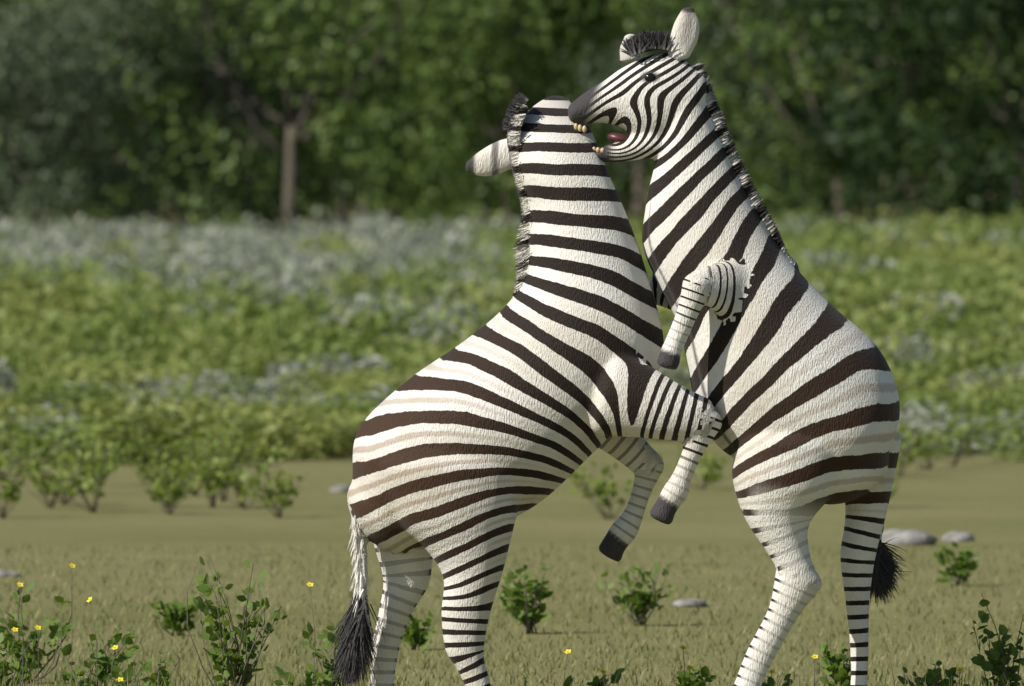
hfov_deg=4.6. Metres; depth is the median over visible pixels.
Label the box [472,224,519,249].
shrub
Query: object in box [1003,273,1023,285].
shrub
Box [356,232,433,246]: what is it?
shrub
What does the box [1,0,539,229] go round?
tree
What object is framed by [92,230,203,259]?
shrub
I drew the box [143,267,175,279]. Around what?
shrub
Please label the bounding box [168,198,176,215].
tree
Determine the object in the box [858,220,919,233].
shrub
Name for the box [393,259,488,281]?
shrub
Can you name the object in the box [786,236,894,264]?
shrub
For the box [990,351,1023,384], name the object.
shrub
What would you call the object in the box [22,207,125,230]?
shrub
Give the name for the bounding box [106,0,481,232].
tree
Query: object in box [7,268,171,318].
shrub
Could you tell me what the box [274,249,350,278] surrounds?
shrub
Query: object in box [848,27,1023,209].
tree
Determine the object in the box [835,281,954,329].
shrub
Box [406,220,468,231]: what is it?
shrub
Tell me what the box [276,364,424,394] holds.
shrub
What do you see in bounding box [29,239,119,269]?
shrub
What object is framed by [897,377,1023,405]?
shrub
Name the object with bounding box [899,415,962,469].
bush
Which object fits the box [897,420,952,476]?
weed
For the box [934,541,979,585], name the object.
herb
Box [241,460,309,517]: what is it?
bush
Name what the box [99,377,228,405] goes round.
shrub
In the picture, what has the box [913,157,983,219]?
tree
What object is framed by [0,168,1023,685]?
ground
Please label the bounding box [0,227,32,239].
shrub
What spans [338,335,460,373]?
shrub
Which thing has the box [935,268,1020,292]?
shrub
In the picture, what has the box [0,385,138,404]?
shrub
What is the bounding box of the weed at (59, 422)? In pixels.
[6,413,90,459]
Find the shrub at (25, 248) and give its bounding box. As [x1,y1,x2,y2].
[3,236,33,254]
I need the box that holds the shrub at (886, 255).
[855,244,974,265]
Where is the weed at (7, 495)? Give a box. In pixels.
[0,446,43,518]
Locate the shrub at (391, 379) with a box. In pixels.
[387,376,410,387]
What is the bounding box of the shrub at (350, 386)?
[221,372,389,403]
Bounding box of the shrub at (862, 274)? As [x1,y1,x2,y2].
[846,264,977,294]
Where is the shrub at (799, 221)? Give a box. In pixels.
[781,213,850,229]
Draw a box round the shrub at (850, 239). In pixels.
[779,226,891,262]
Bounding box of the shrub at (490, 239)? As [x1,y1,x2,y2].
[479,236,517,254]
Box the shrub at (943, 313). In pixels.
[871,308,1021,352]
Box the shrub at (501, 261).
[448,260,517,281]
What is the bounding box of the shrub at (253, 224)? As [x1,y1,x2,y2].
[235,221,299,235]
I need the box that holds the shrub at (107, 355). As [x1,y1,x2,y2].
[0,337,167,381]
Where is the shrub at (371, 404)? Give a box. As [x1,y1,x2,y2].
[273,391,393,452]
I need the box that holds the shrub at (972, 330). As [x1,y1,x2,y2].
[917,312,1023,347]
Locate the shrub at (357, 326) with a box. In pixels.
[220,290,435,365]
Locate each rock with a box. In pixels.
[0,569,20,576]
[329,485,349,491]
[672,598,708,607]
[882,529,937,545]
[942,531,974,540]
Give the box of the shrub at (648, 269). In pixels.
[645,258,652,278]
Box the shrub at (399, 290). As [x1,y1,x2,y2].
[340,282,484,315]
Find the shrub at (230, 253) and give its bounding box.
[199,247,255,259]
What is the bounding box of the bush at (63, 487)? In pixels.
[12,425,98,507]
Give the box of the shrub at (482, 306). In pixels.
[424,297,503,331]
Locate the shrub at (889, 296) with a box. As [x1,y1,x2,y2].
[854,286,963,303]
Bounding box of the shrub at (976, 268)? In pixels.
[918,249,1023,276]
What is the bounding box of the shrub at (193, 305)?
[126,295,233,317]
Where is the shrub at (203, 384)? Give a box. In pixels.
[61,372,211,392]
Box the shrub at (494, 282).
[458,280,510,311]
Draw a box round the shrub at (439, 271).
[425,266,484,288]
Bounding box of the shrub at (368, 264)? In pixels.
[302,247,413,279]
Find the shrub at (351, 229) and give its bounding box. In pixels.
[293,226,353,235]
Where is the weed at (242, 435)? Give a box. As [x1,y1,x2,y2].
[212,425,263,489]
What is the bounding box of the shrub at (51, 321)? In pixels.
[48,306,141,328]
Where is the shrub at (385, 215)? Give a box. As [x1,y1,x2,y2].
[289,207,407,233]
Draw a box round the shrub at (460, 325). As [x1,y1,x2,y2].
[413,317,474,347]
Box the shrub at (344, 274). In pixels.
[317,268,356,282]
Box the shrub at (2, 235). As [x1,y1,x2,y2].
[0,222,20,240]
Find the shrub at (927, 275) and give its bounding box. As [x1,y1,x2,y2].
[892,271,1018,305]
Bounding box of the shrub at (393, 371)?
[377,370,418,385]
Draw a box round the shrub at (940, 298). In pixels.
[851,290,965,329]
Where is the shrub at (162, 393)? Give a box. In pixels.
[36,382,188,418]
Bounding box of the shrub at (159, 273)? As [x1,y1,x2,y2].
[79,246,196,283]
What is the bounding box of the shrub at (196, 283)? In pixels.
[128,269,235,302]
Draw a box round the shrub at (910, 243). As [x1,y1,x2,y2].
[865,221,991,257]
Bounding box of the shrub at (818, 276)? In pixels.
[810,273,885,296]
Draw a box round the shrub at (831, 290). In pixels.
[801,270,869,311]
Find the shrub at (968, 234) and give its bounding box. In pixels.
[934,231,1023,257]
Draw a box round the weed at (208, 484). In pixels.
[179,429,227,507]
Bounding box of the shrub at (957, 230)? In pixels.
[891,213,1008,239]
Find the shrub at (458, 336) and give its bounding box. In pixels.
[374,327,476,373]
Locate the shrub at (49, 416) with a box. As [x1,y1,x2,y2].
[0,403,194,459]
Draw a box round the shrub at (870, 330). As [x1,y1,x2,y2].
[868,328,883,342]
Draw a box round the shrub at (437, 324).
[382,312,481,366]
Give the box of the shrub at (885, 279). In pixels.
[845,269,1004,305]
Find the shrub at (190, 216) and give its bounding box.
[174,211,267,231]
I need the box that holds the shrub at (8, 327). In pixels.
[0,322,11,342]
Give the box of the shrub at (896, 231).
[875,228,969,251]
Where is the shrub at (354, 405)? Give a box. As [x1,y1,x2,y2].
[275,400,377,416]
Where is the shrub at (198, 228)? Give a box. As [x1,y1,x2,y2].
[158,221,277,245]
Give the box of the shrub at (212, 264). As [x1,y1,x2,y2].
[175,252,266,277]
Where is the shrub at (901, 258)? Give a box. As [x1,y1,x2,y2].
[860,251,965,279]
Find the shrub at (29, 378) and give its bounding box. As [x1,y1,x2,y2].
[4,373,47,395]
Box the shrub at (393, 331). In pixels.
[312,311,492,361]
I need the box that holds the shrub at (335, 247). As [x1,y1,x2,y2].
[304,230,364,258]
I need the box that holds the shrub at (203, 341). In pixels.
[137,316,331,373]
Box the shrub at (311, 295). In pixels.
[199,291,320,317]
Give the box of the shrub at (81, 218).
[61,214,146,233]
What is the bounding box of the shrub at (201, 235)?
[132,230,219,253]
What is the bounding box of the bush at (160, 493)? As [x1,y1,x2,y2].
[123,456,218,513]
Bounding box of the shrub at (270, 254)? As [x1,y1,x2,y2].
[249,245,348,266]
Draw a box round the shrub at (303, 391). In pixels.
[261,388,373,405]
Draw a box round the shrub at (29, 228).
[12,226,49,238]
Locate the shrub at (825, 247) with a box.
[800,239,861,254]
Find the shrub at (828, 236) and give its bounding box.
[782,214,873,261]
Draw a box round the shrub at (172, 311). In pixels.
[71,306,207,333]
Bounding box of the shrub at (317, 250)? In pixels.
[292,247,400,265]
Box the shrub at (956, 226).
[912,205,1013,238]
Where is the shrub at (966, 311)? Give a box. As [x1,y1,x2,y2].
[854,301,1023,344]
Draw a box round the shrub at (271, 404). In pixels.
[230,398,367,439]
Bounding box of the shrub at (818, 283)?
[817,279,843,291]
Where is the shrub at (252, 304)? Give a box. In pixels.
[223,295,327,324]
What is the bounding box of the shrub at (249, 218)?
[232,214,320,234]
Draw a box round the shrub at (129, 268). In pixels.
[103,263,182,282]
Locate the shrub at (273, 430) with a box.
[169,392,353,460]
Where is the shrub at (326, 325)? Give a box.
[277,321,344,334]
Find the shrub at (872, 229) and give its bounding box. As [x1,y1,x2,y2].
[808,209,935,237]
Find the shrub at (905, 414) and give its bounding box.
[896,397,990,455]
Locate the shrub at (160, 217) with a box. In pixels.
[155,208,245,234]
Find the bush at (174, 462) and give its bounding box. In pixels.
[107,426,221,507]
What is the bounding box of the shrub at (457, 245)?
[435,241,490,260]
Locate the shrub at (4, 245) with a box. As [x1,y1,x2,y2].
[0,240,62,262]
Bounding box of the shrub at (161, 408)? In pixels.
[76,388,252,463]
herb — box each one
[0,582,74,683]
[0,632,34,685]
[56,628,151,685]
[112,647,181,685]
[150,597,197,635]
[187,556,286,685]
[273,663,334,685]
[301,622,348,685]
[402,611,435,649]
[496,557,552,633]
[563,668,624,685]
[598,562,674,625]
[676,665,716,685]
[762,673,792,685]
[819,643,850,685]
[897,660,969,685]
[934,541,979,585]
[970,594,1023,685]
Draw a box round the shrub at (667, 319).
[658,308,685,355]
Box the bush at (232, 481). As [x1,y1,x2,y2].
[201,434,286,508]
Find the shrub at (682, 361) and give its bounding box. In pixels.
[660,348,689,381]
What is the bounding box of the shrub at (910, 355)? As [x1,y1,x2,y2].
[881,326,992,383]
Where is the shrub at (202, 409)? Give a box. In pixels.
[139,396,270,440]
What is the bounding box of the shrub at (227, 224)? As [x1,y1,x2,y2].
[176,222,246,235]
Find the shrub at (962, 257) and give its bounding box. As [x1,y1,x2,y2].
[902,231,1023,277]
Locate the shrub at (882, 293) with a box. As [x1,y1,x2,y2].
[828,276,962,319]
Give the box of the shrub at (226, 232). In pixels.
[141,226,229,243]
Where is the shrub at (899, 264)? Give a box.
[835,260,939,278]
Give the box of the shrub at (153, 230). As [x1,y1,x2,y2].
[120,225,169,243]
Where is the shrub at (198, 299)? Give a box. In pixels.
[182,293,365,318]
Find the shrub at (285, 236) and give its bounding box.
[272,230,295,240]
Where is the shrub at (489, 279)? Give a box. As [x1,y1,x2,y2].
[437,272,515,294]
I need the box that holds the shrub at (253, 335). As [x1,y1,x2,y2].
[237,320,355,362]
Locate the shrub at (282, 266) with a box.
[242,251,313,267]
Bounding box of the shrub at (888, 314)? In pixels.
[824,295,958,327]
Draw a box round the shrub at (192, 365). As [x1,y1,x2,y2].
[149,349,292,391]
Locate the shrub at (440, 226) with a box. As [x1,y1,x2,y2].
[379,220,467,248]
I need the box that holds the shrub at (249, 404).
[214,397,264,441]
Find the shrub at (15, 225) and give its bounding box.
[2,217,97,242]
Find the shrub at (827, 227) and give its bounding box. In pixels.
[770,214,872,247]
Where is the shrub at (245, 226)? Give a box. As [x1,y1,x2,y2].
[218,225,250,232]
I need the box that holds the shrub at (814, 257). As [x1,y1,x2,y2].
[797,249,895,275]
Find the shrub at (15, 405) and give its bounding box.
[0,401,46,433]
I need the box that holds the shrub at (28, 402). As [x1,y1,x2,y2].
[5,397,57,408]
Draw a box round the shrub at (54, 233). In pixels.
[10,228,90,252]
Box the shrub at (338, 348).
[228,321,432,376]
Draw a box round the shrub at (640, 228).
[634,221,646,260]
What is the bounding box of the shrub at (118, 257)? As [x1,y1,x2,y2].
[30,246,146,281]
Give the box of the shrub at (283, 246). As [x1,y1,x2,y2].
[262,244,294,256]
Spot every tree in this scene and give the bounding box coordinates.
[0,0,179,230]
[0,0,204,224]
[0,0,280,223]
[0,9,59,213]
[0,11,492,219]
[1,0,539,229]
[2,0,282,233]
[2,119,256,223]
[16,26,316,223]
[60,0,377,225]
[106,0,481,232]
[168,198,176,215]
[202,58,476,223]
[209,101,384,199]
[212,0,537,223]
[299,143,472,226]
[302,26,583,223]
[317,0,665,228]
[328,0,685,223]
[357,165,464,217]
[393,185,402,220]
[449,0,808,221]
[478,36,660,205]
[481,188,489,225]
[483,27,806,188]
[601,0,891,212]
[607,0,1023,226]
[615,58,1009,221]
[624,172,633,218]
[713,0,1023,225]
[719,0,1003,221]
[775,0,1023,224]
[779,187,796,211]
[785,52,1022,217]
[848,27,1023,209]
[864,172,898,220]
[884,170,916,213]
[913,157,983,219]
[924,28,1023,167]
[925,6,1023,190]
[931,93,1020,203]
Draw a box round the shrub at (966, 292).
[900,274,1023,319]
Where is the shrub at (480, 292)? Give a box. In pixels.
[417,274,515,316]
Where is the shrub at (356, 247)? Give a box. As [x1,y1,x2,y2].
[333,245,421,262]
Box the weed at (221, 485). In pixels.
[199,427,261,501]
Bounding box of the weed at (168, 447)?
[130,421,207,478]
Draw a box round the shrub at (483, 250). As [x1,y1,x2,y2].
[456,236,517,260]
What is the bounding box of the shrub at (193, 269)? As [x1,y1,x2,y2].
[167,268,219,277]
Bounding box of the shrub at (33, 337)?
[0,319,57,390]
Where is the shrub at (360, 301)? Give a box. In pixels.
[308,281,470,329]
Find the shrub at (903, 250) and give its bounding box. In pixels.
[892,246,959,261]
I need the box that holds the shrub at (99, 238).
[82,233,141,245]
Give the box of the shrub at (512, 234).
[467,231,515,248]
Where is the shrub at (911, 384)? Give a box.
[892,368,974,404]
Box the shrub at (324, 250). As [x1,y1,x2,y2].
[322,245,401,259]
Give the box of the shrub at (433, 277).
[311,254,476,299]
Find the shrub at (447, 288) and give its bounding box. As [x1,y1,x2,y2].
[426,285,511,302]
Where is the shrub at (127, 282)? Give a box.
[0,261,163,317]
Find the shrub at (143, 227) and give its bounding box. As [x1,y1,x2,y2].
[93,219,168,241]
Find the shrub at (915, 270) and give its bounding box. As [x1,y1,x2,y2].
[900,262,986,277]
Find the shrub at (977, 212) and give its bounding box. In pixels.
[909,208,1006,237]
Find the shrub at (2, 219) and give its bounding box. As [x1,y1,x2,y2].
[0,216,61,236]
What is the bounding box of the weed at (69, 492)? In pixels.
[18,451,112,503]
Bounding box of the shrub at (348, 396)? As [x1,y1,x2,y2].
[246,381,392,430]
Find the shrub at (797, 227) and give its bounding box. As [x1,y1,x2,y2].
[775,222,800,235]
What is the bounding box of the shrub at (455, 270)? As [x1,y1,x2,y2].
[411,249,516,283]
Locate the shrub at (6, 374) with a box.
[0,358,18,395]
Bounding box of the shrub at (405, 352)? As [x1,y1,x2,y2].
[372,344,449,375]
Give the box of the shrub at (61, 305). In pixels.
[5,290,102,316]
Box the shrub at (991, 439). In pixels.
[915,408,1023,452]
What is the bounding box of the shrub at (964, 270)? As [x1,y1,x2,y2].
[909,263,966,279]
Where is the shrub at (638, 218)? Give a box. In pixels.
[627,213,643,224]
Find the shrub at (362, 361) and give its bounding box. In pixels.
[264,353,394,386]
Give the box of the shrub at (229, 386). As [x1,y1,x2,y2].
[209,378,360,400]
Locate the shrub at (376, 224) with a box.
[330,217,412,242]
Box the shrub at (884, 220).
[849,218,898,228]
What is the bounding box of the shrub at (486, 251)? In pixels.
[483,236,519,263]
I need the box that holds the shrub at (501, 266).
[475,257,516,278]
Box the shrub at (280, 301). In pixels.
[252,290,318,302]
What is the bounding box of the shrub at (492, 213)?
[382,210,514,242]
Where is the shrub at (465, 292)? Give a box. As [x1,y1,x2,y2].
[389,288,483,313]
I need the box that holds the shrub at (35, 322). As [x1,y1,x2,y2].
[8,309,77,325]
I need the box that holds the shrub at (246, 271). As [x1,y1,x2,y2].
[198,266,289,279]
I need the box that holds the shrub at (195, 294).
[156,280,219,300]
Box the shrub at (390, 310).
[310,284,470,322]
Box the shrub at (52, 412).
[6,406,131,453]
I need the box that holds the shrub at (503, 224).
[501,219,520,234]
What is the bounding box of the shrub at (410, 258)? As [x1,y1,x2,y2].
[331,244,436,270]
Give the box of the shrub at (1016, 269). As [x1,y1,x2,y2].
[911,263,1023,281]
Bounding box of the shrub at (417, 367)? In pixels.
[374,339,464,375]
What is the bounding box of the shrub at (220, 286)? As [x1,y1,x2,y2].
[193,280,280,299]
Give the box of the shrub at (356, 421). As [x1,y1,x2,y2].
[241,407,373,456]
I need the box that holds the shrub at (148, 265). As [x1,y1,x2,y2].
[144,257,228,275]
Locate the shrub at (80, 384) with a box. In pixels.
[40,381,123,400]
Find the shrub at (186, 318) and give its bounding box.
[134,297,309,342]
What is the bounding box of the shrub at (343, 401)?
[339,384,400,402]
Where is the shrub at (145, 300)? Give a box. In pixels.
[31,278,173,316]
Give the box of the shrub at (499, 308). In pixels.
[384,293,505,319]
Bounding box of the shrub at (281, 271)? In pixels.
[270,267,350,285]
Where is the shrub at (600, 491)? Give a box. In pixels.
[567,458,662,518]
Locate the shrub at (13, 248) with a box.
[0,245,33,265]
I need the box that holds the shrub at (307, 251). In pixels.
[268,247,339,262]
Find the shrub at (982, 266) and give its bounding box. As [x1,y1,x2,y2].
[952,264,1001,275]
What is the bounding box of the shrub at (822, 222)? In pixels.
[784,220,823,239]
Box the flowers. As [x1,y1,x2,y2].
[12,562,999,685]
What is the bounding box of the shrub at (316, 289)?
[284,283,336,300]
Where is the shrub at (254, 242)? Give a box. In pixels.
[211,234,275,252]
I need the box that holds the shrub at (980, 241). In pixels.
[924,237,997,253]
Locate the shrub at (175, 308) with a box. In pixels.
[33,301,200,368]
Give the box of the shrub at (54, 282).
[24,277,103,289]
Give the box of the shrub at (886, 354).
[858,324,899,370]
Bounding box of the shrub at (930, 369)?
[889,348,980,392]
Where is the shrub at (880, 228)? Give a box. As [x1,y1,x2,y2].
[814,217,912,238]
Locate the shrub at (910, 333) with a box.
[876,322,986,357]
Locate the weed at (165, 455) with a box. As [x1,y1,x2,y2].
[133,430,240,495]
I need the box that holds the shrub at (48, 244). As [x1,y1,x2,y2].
[22,240,71,256]
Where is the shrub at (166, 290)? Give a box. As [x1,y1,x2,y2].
[110,279,188,306]
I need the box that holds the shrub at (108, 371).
[15,351,194,401]
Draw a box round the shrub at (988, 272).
[919,258,1019,289]
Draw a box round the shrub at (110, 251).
[90,244,158,255]
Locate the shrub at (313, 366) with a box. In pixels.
[281,363,399,391]
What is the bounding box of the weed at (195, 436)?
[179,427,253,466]
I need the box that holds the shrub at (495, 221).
[460,216,516,237]
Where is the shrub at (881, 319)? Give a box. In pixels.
[838,307,932,337]
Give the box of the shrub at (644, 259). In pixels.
[643,258,650,281]
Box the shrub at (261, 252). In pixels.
[256,250,275,256]
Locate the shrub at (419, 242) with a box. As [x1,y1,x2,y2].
[354,233,432,257]
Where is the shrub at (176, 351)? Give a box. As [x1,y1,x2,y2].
[157,324,300,368]
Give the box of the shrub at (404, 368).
[361,363,424,378]
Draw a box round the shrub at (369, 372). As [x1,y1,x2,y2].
[303,368,408,382]
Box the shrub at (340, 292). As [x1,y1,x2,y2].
[317,291,391,304]
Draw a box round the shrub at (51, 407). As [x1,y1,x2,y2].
[2,399,107,419]
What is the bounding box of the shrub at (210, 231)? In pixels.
[168,225,255,255]
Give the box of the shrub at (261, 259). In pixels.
[200,254,290,277]
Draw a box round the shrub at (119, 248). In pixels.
[46,237,134,255]
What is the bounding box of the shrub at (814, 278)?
[800,266,832,280]
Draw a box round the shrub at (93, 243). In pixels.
[16,241,95,248]
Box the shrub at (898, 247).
[840,238,948,259]
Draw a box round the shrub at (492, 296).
[473,287,513,314]
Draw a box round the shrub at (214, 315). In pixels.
[189,309,229,325]
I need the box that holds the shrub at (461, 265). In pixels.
[411,265,498,279]
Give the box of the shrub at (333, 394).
[308,382,398,401]
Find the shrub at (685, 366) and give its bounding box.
[662,360,689,380]
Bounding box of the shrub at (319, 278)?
[299,274,323,285]
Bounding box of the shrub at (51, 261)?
[1,255,84,278]
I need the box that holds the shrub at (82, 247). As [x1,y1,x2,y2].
[72,240,152,256]
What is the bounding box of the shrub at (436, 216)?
[346,210,439,230]
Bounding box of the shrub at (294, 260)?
[228,249,338,276]
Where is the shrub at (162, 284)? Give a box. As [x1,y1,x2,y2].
[38,269,185,304]
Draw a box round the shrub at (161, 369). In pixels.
[160,365,244,391]
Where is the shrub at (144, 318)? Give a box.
[65,286,308,368]
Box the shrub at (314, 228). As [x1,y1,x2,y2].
[227,222,345,251]
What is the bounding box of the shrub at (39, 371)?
[7,345,155,392]
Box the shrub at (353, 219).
[303,213,388,228]
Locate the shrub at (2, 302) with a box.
[0,300,65,325]
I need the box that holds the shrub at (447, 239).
[367,229,465,250]
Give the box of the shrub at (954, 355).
[928,336,1022,390]
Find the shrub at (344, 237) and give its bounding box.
[326,228,374,244]
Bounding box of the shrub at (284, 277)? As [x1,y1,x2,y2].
[228,264,316,290]
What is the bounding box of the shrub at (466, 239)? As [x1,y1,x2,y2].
[383,230,486,249]
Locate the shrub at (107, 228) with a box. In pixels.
[70,220,155,242]
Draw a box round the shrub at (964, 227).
[900,216,1023,240]
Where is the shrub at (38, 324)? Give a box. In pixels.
[21,316,92,343]
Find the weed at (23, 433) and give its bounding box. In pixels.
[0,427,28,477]
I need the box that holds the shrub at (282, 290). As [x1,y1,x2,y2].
[227,277,323,307]
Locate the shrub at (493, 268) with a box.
[478,267,501,276]
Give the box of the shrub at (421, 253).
[396,247,492,272]
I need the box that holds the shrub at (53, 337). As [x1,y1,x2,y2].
[0,329,69,357]
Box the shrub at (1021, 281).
[915,279,1023,303]
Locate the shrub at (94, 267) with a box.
[0,260,147,287]
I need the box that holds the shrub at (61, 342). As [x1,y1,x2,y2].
[0,330,87,370]
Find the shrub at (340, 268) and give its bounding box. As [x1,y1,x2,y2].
[338,262,365,281]
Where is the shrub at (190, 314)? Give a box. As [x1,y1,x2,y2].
[126,298,240,337]
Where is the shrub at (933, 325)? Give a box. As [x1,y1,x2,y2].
[851,309,1006,363]
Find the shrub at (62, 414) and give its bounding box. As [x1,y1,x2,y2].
[29,405,92,419]
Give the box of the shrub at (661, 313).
[658,306,668,330]
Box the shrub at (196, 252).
[155,245,215,258]
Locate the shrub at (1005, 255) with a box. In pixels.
[915,250,1023,266]
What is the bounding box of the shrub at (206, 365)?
[194,359,312,375]
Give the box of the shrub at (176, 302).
[114,292,178,310]
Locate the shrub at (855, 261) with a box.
[788,249,863,266]
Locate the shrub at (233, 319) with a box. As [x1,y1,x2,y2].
[213,307,313,339]
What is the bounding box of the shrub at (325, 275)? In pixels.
[310,271,390,288]
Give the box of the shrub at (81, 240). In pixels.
[78,233,109,243]
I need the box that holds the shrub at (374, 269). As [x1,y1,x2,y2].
[347,264,421,273]
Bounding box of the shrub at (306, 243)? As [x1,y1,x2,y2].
[297,226,389,253]
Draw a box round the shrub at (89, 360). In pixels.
[15,344,124,377]
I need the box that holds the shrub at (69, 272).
[22,269,91,281]
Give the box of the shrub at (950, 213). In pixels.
[947,210,1008,228]
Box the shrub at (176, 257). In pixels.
[114,251,211,268]
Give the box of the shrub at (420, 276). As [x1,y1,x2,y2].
[355,272,512,302]
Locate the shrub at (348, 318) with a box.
[324,316,455,336]
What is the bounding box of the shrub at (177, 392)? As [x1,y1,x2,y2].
[21,377,220,415]
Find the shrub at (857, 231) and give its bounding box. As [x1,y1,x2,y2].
[834,230,905,246]
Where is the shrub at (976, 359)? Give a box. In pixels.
[912,336,1023,391]
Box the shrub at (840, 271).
[834,260,882,281]
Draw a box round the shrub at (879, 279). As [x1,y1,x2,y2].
[808,265,892,286]
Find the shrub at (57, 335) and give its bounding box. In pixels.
[50,327,92,349]
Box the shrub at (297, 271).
[296,264,310,279]
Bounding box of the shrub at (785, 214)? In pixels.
[777,209,839,233]
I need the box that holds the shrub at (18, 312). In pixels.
[0,290,135,337]
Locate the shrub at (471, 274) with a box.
[459,268,486,282]
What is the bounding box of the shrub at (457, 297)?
[415,282,512,304]
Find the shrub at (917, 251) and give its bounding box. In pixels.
[897,246,1004,258]
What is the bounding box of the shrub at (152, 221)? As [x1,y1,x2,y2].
[135,214,217,235]
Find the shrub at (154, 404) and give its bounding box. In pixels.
[120,399,241,424]
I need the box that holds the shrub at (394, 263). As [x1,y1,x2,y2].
[321,260,418,284]
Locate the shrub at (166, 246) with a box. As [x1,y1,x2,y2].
[122,231,243,267]
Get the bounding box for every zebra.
[326,91,721,685]
[568,7,909,685]
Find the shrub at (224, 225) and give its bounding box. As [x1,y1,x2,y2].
[200,223,271,239]
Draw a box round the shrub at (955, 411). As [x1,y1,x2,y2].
[912,400,1022,450]
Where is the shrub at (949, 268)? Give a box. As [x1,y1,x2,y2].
[806,246,995,294]
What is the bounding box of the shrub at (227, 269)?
[157,260,254,279]
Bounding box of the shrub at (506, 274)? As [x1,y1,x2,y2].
[497,264,517,282]
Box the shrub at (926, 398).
[897,387,1023,445]
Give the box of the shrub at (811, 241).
[783,237,846,270]
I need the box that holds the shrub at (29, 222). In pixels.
[0,214,71,239]
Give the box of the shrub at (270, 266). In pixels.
[201,264,273,278]
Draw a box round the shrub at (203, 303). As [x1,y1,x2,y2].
[164,297,232,318]
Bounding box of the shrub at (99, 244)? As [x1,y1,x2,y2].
[62,233,101,246]
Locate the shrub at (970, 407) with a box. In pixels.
[931,398,1023,448]
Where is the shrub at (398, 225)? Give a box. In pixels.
[377,214,504,249]
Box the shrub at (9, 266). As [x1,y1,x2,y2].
[0,240,107,281]
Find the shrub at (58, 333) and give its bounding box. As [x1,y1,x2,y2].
[47,332,102,356]
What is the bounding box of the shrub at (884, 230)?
[862,227,961,254]
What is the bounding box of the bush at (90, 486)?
[40,436,115,512]
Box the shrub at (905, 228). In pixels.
[806,223,933,243]
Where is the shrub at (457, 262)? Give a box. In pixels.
[443,261,514,281]
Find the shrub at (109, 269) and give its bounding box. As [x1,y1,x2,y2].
[20,258,134,289]
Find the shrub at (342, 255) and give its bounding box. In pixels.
[295,251,377,271]
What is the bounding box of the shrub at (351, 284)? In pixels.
[285,272,385,298]
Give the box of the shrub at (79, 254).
[52,250,115,261]
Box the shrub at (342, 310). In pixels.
[289,307,382,332]
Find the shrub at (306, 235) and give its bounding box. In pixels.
[257,229,330,254]
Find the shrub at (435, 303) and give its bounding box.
[320,291,492,338]
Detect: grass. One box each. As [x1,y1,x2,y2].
[0,651,1022,685]
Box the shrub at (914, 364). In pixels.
[888,360,950,404]
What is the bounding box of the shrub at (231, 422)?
[87,409,273,461]
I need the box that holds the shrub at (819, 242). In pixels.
[783,239,832,258]
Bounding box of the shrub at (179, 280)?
[132,259,229,293]
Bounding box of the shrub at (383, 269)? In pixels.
[355,262,469,291]
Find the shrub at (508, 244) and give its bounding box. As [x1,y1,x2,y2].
[455,238,516,282]
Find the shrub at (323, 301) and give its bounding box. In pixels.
[269,280,403,320]
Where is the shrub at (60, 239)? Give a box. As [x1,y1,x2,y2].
[1,233,91,257]
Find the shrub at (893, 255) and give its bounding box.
[829,250,942,270]
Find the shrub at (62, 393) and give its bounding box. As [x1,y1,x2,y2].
[0,377,127,416]
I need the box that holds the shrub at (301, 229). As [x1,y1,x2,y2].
[280,224,323,243]
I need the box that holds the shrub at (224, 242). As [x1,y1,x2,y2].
[180,239,257,258]
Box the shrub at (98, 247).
[69,244,117,252]
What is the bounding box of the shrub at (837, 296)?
[820,289,895,306]
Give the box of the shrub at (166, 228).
[161,223,234,236]
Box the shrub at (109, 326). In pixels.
[0,298,165,367]
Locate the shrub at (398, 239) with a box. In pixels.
[349,227,429,253]
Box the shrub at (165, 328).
[114,308,299,370]
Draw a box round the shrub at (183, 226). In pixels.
[158,221,231,238]
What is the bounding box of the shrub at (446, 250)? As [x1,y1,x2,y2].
[342,243,477,273]
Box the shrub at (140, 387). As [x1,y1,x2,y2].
[71,373,201,403]
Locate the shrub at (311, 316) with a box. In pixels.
[264,300,364,322]
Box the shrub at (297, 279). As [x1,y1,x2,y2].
[224,256,347,299]
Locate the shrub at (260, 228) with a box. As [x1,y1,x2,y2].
[241,222,314,240]
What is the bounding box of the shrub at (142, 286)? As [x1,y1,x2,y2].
[86,278,170,310]
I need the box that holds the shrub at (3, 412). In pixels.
[0,395,45,447]
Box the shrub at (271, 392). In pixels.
[148,375,303,409]
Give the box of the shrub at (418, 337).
[374,332,434,347]
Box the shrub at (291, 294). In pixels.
[281,290,385,309]
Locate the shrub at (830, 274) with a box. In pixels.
[804,263,857,296]
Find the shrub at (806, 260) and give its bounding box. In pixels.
[798,257,825,280]
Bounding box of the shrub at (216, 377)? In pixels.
[186,364,325,397]
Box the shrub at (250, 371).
[162,352,294,398]
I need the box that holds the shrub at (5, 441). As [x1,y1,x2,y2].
[0,407,191,465]
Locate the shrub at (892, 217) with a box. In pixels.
[857,206,945,228]
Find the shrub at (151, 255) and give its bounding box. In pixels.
[112,237,231,272]
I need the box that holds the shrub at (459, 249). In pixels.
[427,247,509,266]
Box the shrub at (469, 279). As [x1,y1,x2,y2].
[415,276,503,291]
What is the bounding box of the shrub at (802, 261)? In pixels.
[790,253,881,282]
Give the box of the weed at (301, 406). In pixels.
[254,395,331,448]
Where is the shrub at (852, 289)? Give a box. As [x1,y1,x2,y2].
[841,285,917,298]
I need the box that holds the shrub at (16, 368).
[2,359,19,389]
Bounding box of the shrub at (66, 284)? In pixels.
[0,262,115,321]
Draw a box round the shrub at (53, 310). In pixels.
[30,308,136,331]
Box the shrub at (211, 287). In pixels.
[99,260,277,312]
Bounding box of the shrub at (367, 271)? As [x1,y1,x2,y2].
[345,269,434,280]
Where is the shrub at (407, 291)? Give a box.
[298,278,441,304]

